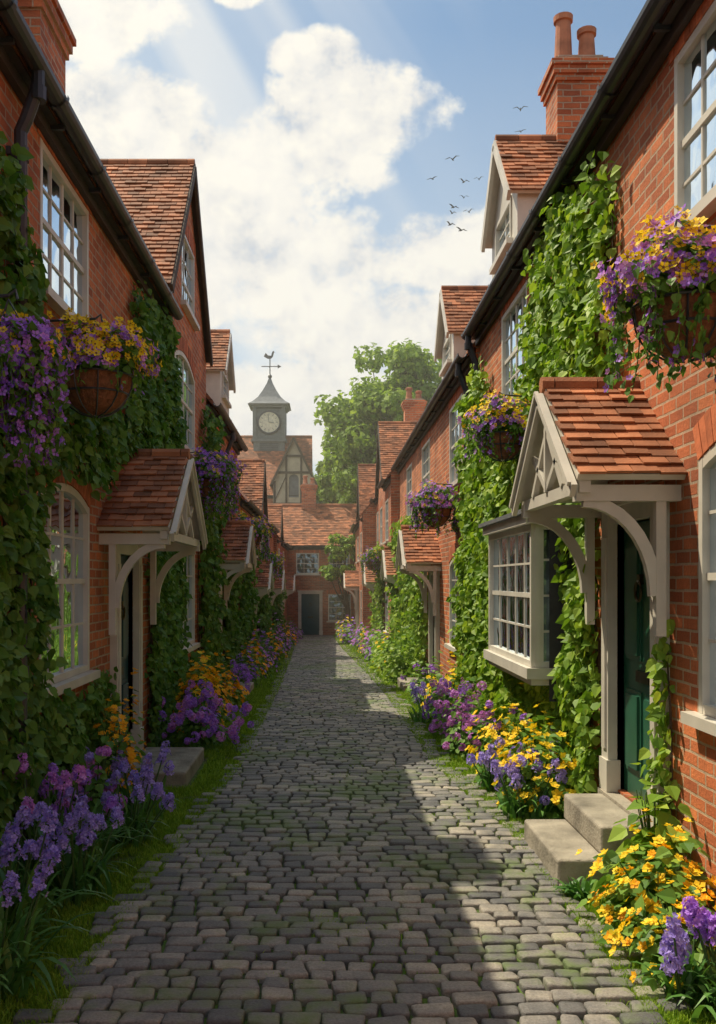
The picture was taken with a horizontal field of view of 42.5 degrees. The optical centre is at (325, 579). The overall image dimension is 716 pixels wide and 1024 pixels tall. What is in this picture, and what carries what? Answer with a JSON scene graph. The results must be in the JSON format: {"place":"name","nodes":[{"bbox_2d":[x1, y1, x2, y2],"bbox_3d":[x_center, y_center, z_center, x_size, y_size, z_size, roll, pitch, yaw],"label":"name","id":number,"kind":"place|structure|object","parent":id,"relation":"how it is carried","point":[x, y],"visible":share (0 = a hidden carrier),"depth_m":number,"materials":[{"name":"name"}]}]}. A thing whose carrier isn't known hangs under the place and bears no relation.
{"place":"outdoors","nodes":[
{"label":"outdoors","id":0,"kind":"place"},
{"bbox_2d":[13,635,691,1023],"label":"cobblestone road","id":1,"kind":"structure","parent":0,"point":[381,841],"depth_m":5.52,"materials":[{"name":"grey stone"}]},
{"bbox_2d":[58,0,646,474],"label":"sky","id":2,"kind":"structure","parent":0,"point":[315,132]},
{"bbox_2d":[0,635,715,1023],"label":"ground","id":3,"kind":"structure","parent":0,"point":[129,855],"depth_m":6.61,"materials":[{"name":"green plant"}]},
{"bbox_2d":[0,845,106,1003],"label":"agapanthus plant","id":4,"kind":"object","parent":3,"relation":"on","point":[16,938],"visible":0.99,"depth_m":4.46,"materials":[{"name":"green plant"}]},
{"bbox_2d":[0,801,124,936],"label":"agapanthus plant","id":5,"kind":"object","parent":3,"relation":"on","point":[32,847],"visible":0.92,"depth_m":5.05,"materials":[{"name":"purple plant"}]},
{"bbox_2d":[5,787,136,912],"bbox_3d":[-1.623,1.663,5.752,0.863,0.680,0.798,0,0,0],"label":"agapanthus plant","id":6,"kind":"object","parent":3,"relation":"on","point":[70,878],"visible":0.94,"depth_m":5.67,"materials":[{"name":"purple plant"}]},
{"bbox_2d":[2,753,148,890],"bbox_3d":[-1.726,1.546,5.961,1.157,0.912,0.997,0,0,-29],"label":"agapanthus plant","id":7,"kind":"object","parent":3,"relation":"on","point":[64,776],"visible":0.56,"depth_m":5.87,"materials":[{"name":"purple plant"}]},
{"bbox_2d":[0,70,153,785],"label":"brick walls","id":8,"kind":"structure","parent":3,"relation":"on","point":[111,288],"depth_m":8.46,"materials":[{"name":"red brick"}]},
{"bbox_2d":[0,289,80,472],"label":"hanging flower basket","id":9,"kind":"object","parent":8,"relation":"attached to","point":[33,367],"visible":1,"depth_m":4.81,"materials":[{"name":"purple metal"}]},
{"bbox_2d":[38,137,99,695],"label":"windows","id":10,"kind":"structure","parent":8,"relation":"attached to","point":[64,229],"depth_m":7.58,"materials":[{"name":"beige paint"}]},
{"bbox_2d":[0,19,172,317],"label":"tiled roof","id":11,"kind":"structure","parent":8,"relation":"on","point":[15,70],"depth_m":7.37,"materials":[{"name":"ceramic"}]},
{"bbox_2d":[17,0,75,94],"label":"chimney","id":12,"kind":"object","parent":11,"relation":"on","point":[49,27],"visible":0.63,"depth_m":9.07,"materials":[{"name":"red brick"}]},
{"bbox_2d":[0,0,182,854],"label":"gutter and downpipe","id":13,"kind":"object","parent":8,"relation":"attached to","point":[44,85],"visible":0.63,"depth_m":6.26,"materials":[{"name":"black metal"}]},
{"bbox_2d":[0,131,192,885],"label":"climbing ivy","id":14,"kind":"object","parent":8,"relation":"attached to","point":[155,420],"visible":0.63,"depth_m":6.53,"materials":[{"name":"green plant"}]},
{"bbox_2d":[45,307,162,417],"bbox_3d":[-1.644,-1.554,6.653,0.913,0.772,0.918,0,0,0],"label":"hanging flower basket","id":15,"kind":"object","parent":8,"relation":"attached to","point":[103,381],"visible":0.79,"depth_m":6.43,"materials":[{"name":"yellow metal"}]},
{"bbox_2d":[110,545,143,760],"bbox_3d":[-2.120,0.760,9.550,0.240,2.400,1.300,0,0,0],"label":"door","id":16,"kind":"structure","parent":8,"relation":"attached to","point":[119,646],"depth_m":9.98,"materials":[{"name":"beige paint"}]},
{"bbox_2d":[96,449,207,634],"bbox_3d":[-1.735,-0.426,9.547,0.730,1.872,2.319,0,0,0],"label":"porch canopy","id":17,"kind":"object","parent":8,"relation":"attached to","point":[155,499],"visible":0.98,"depth_m":8.93,"materials":[{"name":"tile"}]},
{"bbox_2d":[64,736,127,825],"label":"violet flower bush","id":18,"kind":"object","parent":3,"relation":"on","point":[102,783],"visible":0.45,"depth_m":7.12,"materials":[{"name":"purple plant"}]},
{"bbox_2d":[38,762,159,865],"bbox_3d":[-1.662,1.641,6.429,1.087,0.724,0.829,0,0,0],"label":"agapanthus plant","id":19,"kind":"object","parent":3,"relation":"on","point":[109,806],"visible":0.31,"depth_m":6.37,"materials":[{"name":"purple plant"}]},
{"bbox_2d":[88,668,147,810],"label":"orange flower bush","id":20,"kind":"object","parent":3,"relation":"on","point":[130,753],"visible":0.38,"depth_m":7.95,"materials":[{"name":"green plant"}]},
{"bbox_2d":[84,765,175,849],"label":"agapanthus plant","id":21,"kind":"object","parent":3,"relation":"on","point":[138,821],"visible":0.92,"depth_m":6.93,"materials":[{"name":"purple plant"}]},
{"bbox_2d":[91,740,182,820],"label":"agapanthus plant","id":22,"kind":"object","parent":3,"relation":"on","point":[124,766],"visible":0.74,"depth_m":7.57,"materials":[{"name":"purple plant"}]},
{"bbox_2d":[126,747,203,787],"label":"stone steps","id":23,"kind":"structure","parent":3,"relation":"on","point":[187,762],"depth_m":9.33,"materials":[{"name":"grey stone"}]},
{"bbox_2d":[164,204,205,661],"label":"brick walls","id":24,"kind":"structure","parent":3,"relation":"on","point":[190,346],"depth_m":14.80,"materials":[{"name":"red brick"}]},
{"bbox_2d":[100,159,212,365],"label":"tiled roof","id":25,"kind":"structure","parent":24,"relation":"on","point":[158,197],"depth_m":13.43,"materials":[{"name":"tile"}]},
{"bbox_2d":[174,235,199,651],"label":"windows","id":26,"kind":"structure","parent":24,"relation":"attached to","point":[187,305],"depth_m":14.30,"materials":[{"name":"beige paint"}]},
{"bbox_2d":[190,446,247,520],"bbox_3d":[-1.655,-1.405,13.432,1.022,1.112,1.059,0,0,0],"label":"hanging flower basket","id":27,"kind":"object","parent":24,"relation":"attached to","point":[215,477],"visible":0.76,"depth_m":13.19,"materials":[{"name":"purple plant"}]},
{"bbox_2d":[173,640,231,735],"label":"orange flower bush","id":28,"kind":"object","parent":3,"relation":"on","point":[200,670],"visible":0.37,"depth_m":12.18,"materials":[{"name":"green plant"}]},
{"bbox_2d":[158,674,253,752],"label":"purple flower bush","id":29,"kind":"object","parent":3,"relation":"on","point":[208,730],"visible":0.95,"depth_m":10.76,"materials":[{"name":"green plant"}]},
{"bbox_2d":[206,398,236,652],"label":"brick walls","id":30,"kind":"structure","parent":3,"relation":"on","point":[223,448],"depth_m":19.22,"materials":[{"name":"red brick"}]},
{"bbox_2d":[182,398,245,723],"bbox_3d":[-1.908,-0.284,16.093,0.530,5.519,7.111,0,0,0],"label":"climbing ivy","id":31,"kind":"object","parent":30,"relation":"attached to","point":[213,608],"visible":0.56,"depth_m":15.40,"materials":[{"name":"green plant"}]},
{"bbox_2d":[206,393,241,454],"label":"tiled roof","id":32,"kind":"structure","parent":30,"relation":"on","point":[235,447],"depth_m":17.77,"materials":[{"name":"tile"}]},
{"bbox_2d":[206,329,235,405],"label":"dormer roof","id":33,"kind":"structure","parent":32,"relation":"attached to","point":[222,349],"depth_m":19.59,"materials":[{"name":"tile"}]},
{"bbox_2d":[213,403,247,652],"bbox_3d":[-1.964,0.044,18.953,0.272,6.312,5.675,0,0,0],"label":"gutter and downpipe","id":34,"kind":"object","parent":30,"relation":"attached to","point":[234,435],"visible":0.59,"depth_m":18.86,"materials":[{"name":"black metal"}]},
{"bbox_2d":[212,520,256,605],"bbox_3d":[-1.735,-0.236,17.300,0.730,1.772,2.013,0,0,0],"label":"porch canopy","id":35,"kind":"object","parent":30,"relation":"attached to","point":[239,539],"visible":0.72,"depth_m":16.91,"materials":[{"name":"tile"}]},
{"bbox_2d":[231,511,274,562],"bbox_3d":[-1.652,-0.919,20.323,1.038,1.248,1.119,0,0,0],"label":"hanging flower basket","id":36,"kind":"object","parent":30,"relation":"attached to","point":[259,534],"visible":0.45,"depth_m":20.24,"materials":[{"name":"purple plant"}]},
{"bbox_2d":[208,651,252,713],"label":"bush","id":37,"kind":"object","parent":3,"relation":"on","point":[227,685],"visible":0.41,"depth_m":14.26,"materials":[{"name":"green plant"}]},
{"bbox_2d":[223,645,265,686],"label":"garden shrub","id":38,"kind":"object","parent":3,"relation":"on","point":[251,672],"visible":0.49,"depth_m":18.41,"materials":[{"name":"purple plant"}]},
{"bbox_2d":[237,496,273,649],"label":"brick walls","id":39,"kind":"structure","parent":3,"relation":"on","point":[271,543],"depth_m":27.14,"materials":[{"name":"red brick"}]},
{"bbox_2d":[236,512,258,669],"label":"climbing ivy","id":40,"kind":"object","parent":39,"relation":"attached to","point":[246,628],"visible":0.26,"depth_m":21.41,"materials":[{"name":"green plant"}]},
{"bbox_2d":[237,459,275,534],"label":"tiled roof","id":41,"kind":"structure","parent":39,"relation":"on","point":[253,485],"depth_m":28.73,"materials":[{"name":"tile"}]},
{"bbox_2d":[248,559,273,622],"bbox_3d":[-1.725,0.309,24.000,0.650,1.722,1.913,0,0,0],"label":"porch canopy","id":42,"kind":"object","parent":39,"relation":"attached to","point":[266,580],"visible":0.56,"depth_m":23.48,"materials":[{"name":"ceramic"}]},
{"bbox_2d":[239,548,287,653],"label":"climbing ivy","id":43,"kind":"object","parent":39,"relation":"attached to","point":[266,611],"visible":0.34,"depth_m":27.01,"materials":[{"name":"green plant"}]},
{"bbox_2d":[241,629,272,681],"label":"garden shrub","id":44,"kind":"object","parent":3,"relation":"on","point":[260,662],"visible":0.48,"depth_m":20.06,"materials":[{"name":"green plant"}]},
{"bbox_2d":[237,351,316,503],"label":"clock tower hall","id":45,"kind":"structure","parent":3,"relation":"on","point":[283,454],"depth_m":58.76,"materials":[{"name":"brick"}]},
{"bbox_2d":[274,535,287,627],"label":"brick walls","id":46,"kind":"structure","parent":3,"relation":"on","point":[282,549],"depth_m":42.56,"materials":[{"name":"red brick"}]},
{"bbox_2d":[268,505,288,550],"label":"tiled roof","id":47,"kind":"structure","parent":46,"relation":"on","point":[275,515],"depth_m":37.66,"materials":[{"name":"tile"}]},
{"bbox_2d":[288,550,353,634],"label":"brick walls","id":48,"kind":"structure","parent":3,"relation":"on","point":[312,582],"depth_m":46.00,"materials":[{"name":"red brick"}]},
{"bbox_2d":[297,590,322,634],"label":"door","id":49,"kind":"structure","parent":48,"relation":"attached to","point":[310,612],"depth_m":46.02,"materials":[{"name":"beige paint"}]},
{"bbox_2d":[285,508,356,549],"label":"tiled roof","id":50,"kind":"structure","parent":48,"relation":"on","point":[308,548],"depth_m":45.94,"materials":[{"name":"tile"}]},
{"bbox_2d":[300,475,317,509],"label":"chimney","id":51,"kind":"object","parent":50,"relation":"on","point":[308,495],"visible":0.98,"depth_m":48.20,"materials":[{"name":"red brick"}]},
{"bbox_2d":[295,553,351,621],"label":"windows","id":52,"kind":"structure","parent":48,"relation":"attached to","point":[307,563],"depth_m":46.19,"materials":[{"name":"grey glass"}]},
{"bbox_2d":[318,533,355,624],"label":"tree","id":53,"kind":"object","parent":3,"relation":"on","point":[330,573],"visible":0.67,"depth_m":43.83,"materials":[{"name":"green plant"}]},
{"bbox_2d":[315,424,375,503],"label":"broadleaf tree","id":54,"kind":"object","parent":3,"relation":"on","point":[325,493],"visible":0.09,"depth_m":53.95,"materials":[{"name":"green plant"}]},
{"bbox_2d":[354,503,375,630],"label":"brick walls","id":55,"kind":"structure","parent":3,"relation":"on","point":[367,527],"depth_m":35.01,"materials":[{"name":"red brick"}]},
{"bbox_2d":[353,464,375,533],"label":"tiled roof","id":56,"kind":"structure","parent":55,"relation":"on","point":[366,474],"depth_m":36.61,"materials":[{"name":"tile"}]},
{"bbox_2d":[313,338,441,503],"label":"broadleaf tree","id":57,"kind":"object","parent":3,"relation":"on","point":[352,429],"visible":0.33,"depth_m":49.16,"materials":[{"name":"green plant"}]},
{"bbox_2d":[376,465,399,636],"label":"brick walls","id":58,"kind":"structure","parent":3,"relation":"on","point":[391,493],"depth_m":27.53,"materials":[{"name":"red brick"}]},
{"bbox_2d":[357,546,383,574],"bbox_3d":[1.481,-0.639,29.831,0.926,0.960,1.028,0,0,0],"label":"hanging flower basket","id":59,"kind":"object","parent":58,"relation":"attached to","point":[370,558],"visible":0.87,"depth_m":29.57,"materials":[{"name":"green metal"}]},
{"bbox_2d":[368,541,386,637],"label":"climbing ivy","id":60,"kind":"object","parent":58,"relation":"attached to","point":[378,612],"visible":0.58,"depth_m":29.74,"materials":[{"name":"green plant"}]},
{"bbox_2d":[375,499,388,634],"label":"windows","id":61,"kind":"structure","parent":58,"relation":"attached to","point":[386,541],"depth_m":29.34,"materials":[{"name":"beige paint"}]},
{"bbox_2d":[373,421,417,504],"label":"tiled roof","id":62,"kind":"structure","parent":58,"relation":"on","point":[392,437],"depth_m":31.07,"materials":[{"name":"tile"}]},
{"bbox_2d":[401,387,426,420],"bbox_3d":[3.200,-5.750,33.500,0.880,2.500,0.780,0,0,0],"label":"chimney","id":63,"kind":"object","parent":62,"relation":"on","point":[413,409],"visible":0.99,"depth_m":33.20,"materials":[{"name":"red brick"}]},
{"bbox_2d":[369,620,407,675],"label":"garden shrub","id":64,"kind":"object","parent":3,"relation":"on","point":[374,664],"visible":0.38,"depth_m":21.64,"materials":[{"name":"green plant"}]},
{"bbox_2d":[377,634,422,683],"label":"garden shrub","id":65,"kind":"object","parent":3,"relation":"on","point":[397,665],"visible":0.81,"depth_m":19.44,"materials":[{"name":"green plant"}]},
{"bbox_2d":[400,650,442,704],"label":"garden shrub","id":66,"kind":"object","parent":3,"relation":"on","point":[432,668],"visible":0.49,"depth_m":15.32,"materials":[{"name":"green plant"}]},
{"bbox_2d":[406,682,465,722],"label":"lavender plant","id":67,"kind":"object","parent":3,"relation":"on","point":[415,690],"visible":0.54,"depth_m":12.88,"materials":[{"name":"plant"}]},
{"bbox_2d":[400,346,478,681],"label":"brick walls","id":68,"kind":"structure","parent":3,"relation":"on","point":[437,434],"depth_m":16.98,"materials":[{"name":"red brick"}]},
{"bbox_2d":[380,546,401,596],"bbox_3d":[1.825,-0.016,24.600,0.650,1.772,1.915,0,0,0],"label":"porch canopy","id":69,"kind":"object","parent":68,"relation":"attached to","point":[388,571],"visible":0.41,"depth_m":24.11,"materials":[{"name":"tile"}]},
{"bbox_2d":[384,515,428,677],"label":"climbing ivy","id":70,"kind":"object","parent":68,"relation":"attached to","point":[407,608],"visible":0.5,"depth_m":20.56,"materials":[{"name":"green plant"}]},
{"bbox_2d":[395,525,441,615],"bbox_3d":[1.785,-0.206,18.001,0.730,1.752,1.916,0,0,0],"label":"porch canopy","id":71,"kind":"object","parent":68,"relation":"attached to","point":[419,554],"visible":0.92,"depth_m":17.46,"materials":[{"name":"tile"}]},
{"bbox_2d":[391,353,468,657],"bbox_3d":[2.014,-0.031,20.052,0.272,6.462,13.675,0,0,0],"label":"gutter and downpipe","id":72,"kind":"object","parent":68,"relation":"attached to","point":[455,368],"visible":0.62,"depth_m":15.91,"materials":[{"name":"black metal"}]},
{"bbox_2d":[405,479,459,538],"bbox_3d":[1.787,-1.160,15.044,0.988,0.998,1.012,0,0,0],"label":"hanging flower basket","id":73,"kind":"object","parent":68,"relation":"attached to","point":[434,505],"visible":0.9,"depth_m":14.80,"materials":[{"name":"purple plant"}]},
{"bbox_2d":[405,394,462,654],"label":"windows","id":74,"kind":"structure","parent":68,"relation":"attached to","point":[455,433],"depth_m":15.95,"materials":[{"name":"beige paint"}]},
{"bbox_2d":[428,565,439,683],"bbox_3d":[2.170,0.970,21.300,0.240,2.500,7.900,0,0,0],"label":"door","id":75,"kind":"structure","parent":68,"relation":"attached to","point":[436,636],"depth_m":17.51,"materials":[{"name":"beige paint"}]},
{"bbox_2d":[395,342,475,473],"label":"tiled roof","id":76,"kind":"structure","parent":68,"relation":"on","point":[446,397],"depth_m":16.98,"materials":[{"name":"ceramic"}]},
{"bbox_2d":[439,329,453,378],"bbox_3d":[2.402,-4.325,17.200,0.435,2.150,1.700,0,0,0],"label":"dormer front","id":77,"kind":"object","parent":76,"relation":"on","point":[447,352],"visible":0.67,"depth_m":17.22,"materials":[{"name":"beige paint"}]},
{"bbox_2d":[434,285,487,361],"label":"dormer roof","id":78,"kind":"structure","parent":76,"relation":"attached to","point":[457,305],"depth_m":16.86,"materials":[{"name":"tile"}]},
{"bbox_2d":[421,677,475,737],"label":"purple flower bush","id":79,"kind":"object","parent":3,"relation":"on","point":[443,690],"visible":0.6,"depth_m":11.96,"materials":[{"name":"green plant"}]},
{"bbox_2d":[429,681,498,760],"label":"violet flower bush","id":80,"kind":"object","parent":3,"relation":"on","point":[463,736],"visible":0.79,"depth_m":10.43,"materials":[{"name":"purple plant"}]},
{"bbox_2d":[464,741,524,791],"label":"lavender plant","id":81,"kind":"object","parent":3,"relation":"on","point":[487,777],"visible":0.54,"depth_m":8.68,"materials":[{"name":"plant"}]},
{"bbox_2d":[464,682,540,787],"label":"yellow flower bush","id":82,"kind":"object","parent":3,"relation":"on","point":[516,731],"visible":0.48,"depth_m":9.05,"materials":[{"name":"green plant"}]},
{"bbox_2d":[486,750,567,820],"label":"lavender plant","id":83,"kind":"object","parent":3,"relation":"on","point":[512,804],"visible":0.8,"depth_m":7.62,"materials":[{"name":"purple plant"}]},
{"bbox_2d":[491,703,577,818],"bbox_3d":[1.845,1.585,8.000,0.830,0.978,1.496,0,0,0],"label":"yellow flower bush","id":84,"kind":"object","parent":3,"relation":"on","point":[559,791],"visible":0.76,"depth_m":7.75,"materials":[{"name":"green plant"}]},
{"bbox_2d":[548,875,605,903],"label":"grass tuft","id":85,"kind":"object","parent":3,"relation":"on","point":[574,888],"visible":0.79,"depth_m":5.70,"materials":[{"name":"green plant"}]},
{"bbox_2d":[524,794,641,884],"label":"stone steps","id":86,"kind":"structure","parent":3,"relation":"on","point":[585,825],"depth_m":6.32,"materials":[{"name":"beige stone"}]},
{"bbox_2d":[479,0,715,914],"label":"brick walls","id":87,"kind":"structure","parent":3,"relation":"on","point":[640,149],"depth_m":5.82,"materials":[{"name":"red brick"}]},
{"bbox_2d":[446,356,512,738],"bbox_3d":[2.031,-0.408,12.243,0.501,5.171,4.183,0,0,0],"label":"climbing ivy","id":88,"kind":"object","parent":87,"relation":"attached to","point":[485,494],"visible":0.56,"depth_m":12.10,"materials":[{"name":"green plant"}]},
{"bbox_2d":[457,389,531,462],"bbox_3d":[1.812,-1.587,9.576,0.874,0.790,0.946,0,0,0],"label":"hanging flower basket","id":89,"kind":"object","parent":87,"relation":"attached to","point":[497,426],"visible":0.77,"depth_m":9.33,"materials":[{"name":"purple metal"}]},
{"bbox_2d":[478,509,574,701],"bbox_3d":[2.215,0.155,9.275,0.970,1.850,2.550,0,0,0],"label":"bay window","id":90,"kind":"structure","parent":87,"relation":"attached to","point":[525,613],"depth_m":8.64,"materials":[{"name":"beige paint"}]},
{"bbox_2d":[496,150,623,813],"bbox_3d":[2.092,-0.708,8.627,0.378,5.779,4.000,0,0,0],"label":"climbing ivy","id":91,"kind":"object","parent":87,"relation":"attached to","point":[574,248],"visible":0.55,"depth_m":7.65,"materials":[{"name":"green plant"}]},
{"bbox_2d":[461,0,671,652],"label":"gutter and downpipe","id":92,"kind":"object","parent":87,"relation":"attached to","point":[646,24],"visible":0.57,"depth_m":7.22,"materials":[{"name":"black metal"}]},
{"bbox_2d":[471,0,703,345],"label":"tiled roof","id":93,"kind":"structure","parent":87,"relation":"on","point":[677,15],"depth_m":6.62,"materials":[{"name":"ceramic"}]},
{"bbox_2d":[489,180,516,278],"bbox_3d":[2.453,-4.600,12.000,0.435,2.200,1.700,0,0,0],"label":"dormer front","id":94,"kind":"object","parent":93,"relation":"attached to","point":[505,230],"visible":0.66,"depth_m":12.08,"materials":[{"name":"beige paint"}]},
{"bbox_2d":[480,134,568,251],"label":"dormer roof","id":95,"kind":"structure","parent":93,"relation":"attached to","point":[522,166],"depth_m":11.64,"materials":[{"name":"tile"}]},
{"bbox_2d":[538,12,613,143],"bbox_3d":[3.300,-5.840,12.200,0.800,3.280,0.800,0,0,0],"label":"chimney","id":96,"kind":"object","parent":93,"relation":"on","point":[567,89],"visible":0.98,"depth_m":11.89,"materials":[{"name":"red brick"}]},
{"bbox_2d":[509,377,686,635],"bbox_3d":[1.835,-0.541,6.501,0.730,1.782,1.839,0,0,0],"label":"porch canopy","id":97,"kind":"object","parent":87,"relation":"attached to","point":[586,440],"visible":1,"depth_m":6.03,"materials":[{"name":"tile"}]},
{"bbox_2d":[502,0,715,736],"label":"windows","id":98,"kind":"structure","parent":87,"relation":"attached to","point":[695,125],"depth_m":5.41,"materials":[{"name":"beige paint"}]},
{"bbox_2d":[596,502,669,826],"bbox_3d":[2.220,0.550,6.500,0.240,2.300,1.300,0,0,0],"label":"door","id":99,"kind":"structure","parent":87,"relation":"attached to","point":[639,639],"depth_m":6.77,"materials":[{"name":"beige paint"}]},
{"bbox_2d":[590,203,715,402],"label":"hanging flower basket","id":100,"kind":"object","parent":87,"relation":"attached to","point":[664,302],"visible":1,"depth_m":4.50,"materials":[{"name":"purple metal"}]},
{"bbox_2d":[638,619,679,844],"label":"climbing ivy","id":101,"kind":"object","parent":87,"relation":"attached to","point":[661,650],"visible":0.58,"depth_m":5.82,"materials":[{"name":"green plant"}]},
{"bbox_2d":[574,808,715,957],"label":"yellow flower bush","id":102,"kind":"object","parent":3,"relation":"on","point":[631,885],"visible":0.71,"depth_m":5.04,"materials":[{"name":"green plant"}]},
{"bbox_2d":[591,762,703,915],"bbox_3d":[1.960,1.628,5.578,0.682,0.982,0.857,0,0,-22],"label":"leafy plant","id":103,"kind":"object","parent":3,"relation":"on","point":[618,831],"visible":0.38,"depth_m":5.52,"materials":[{"name":"green plant"}]},
{"bbox_2d":[608,869,715,1006],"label":"yellow flower bush","id":104,"kind":"object","parent":3,"relation":"on","point":[647,947],"visible":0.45,"depth_m":4.61,"materials":[{"name":"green plant"}]},
{"bbox_2d":[633,912,715,1007],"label":"bluebell plant","id":105,"kind":"object","parent":3,"relation":"on","point":[673,945],"visible":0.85,"depth_m":4.28,"materials":[{"name":"purple plant"}]},
{"bbox_2d":[661,896,715,1023],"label":"bluebell plant","id":106,"kind":"object","parent":3,"relation":"on","point":[691,911],"visible":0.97,"depth_m":4.27,"materials":[{"name":"purple plant"}]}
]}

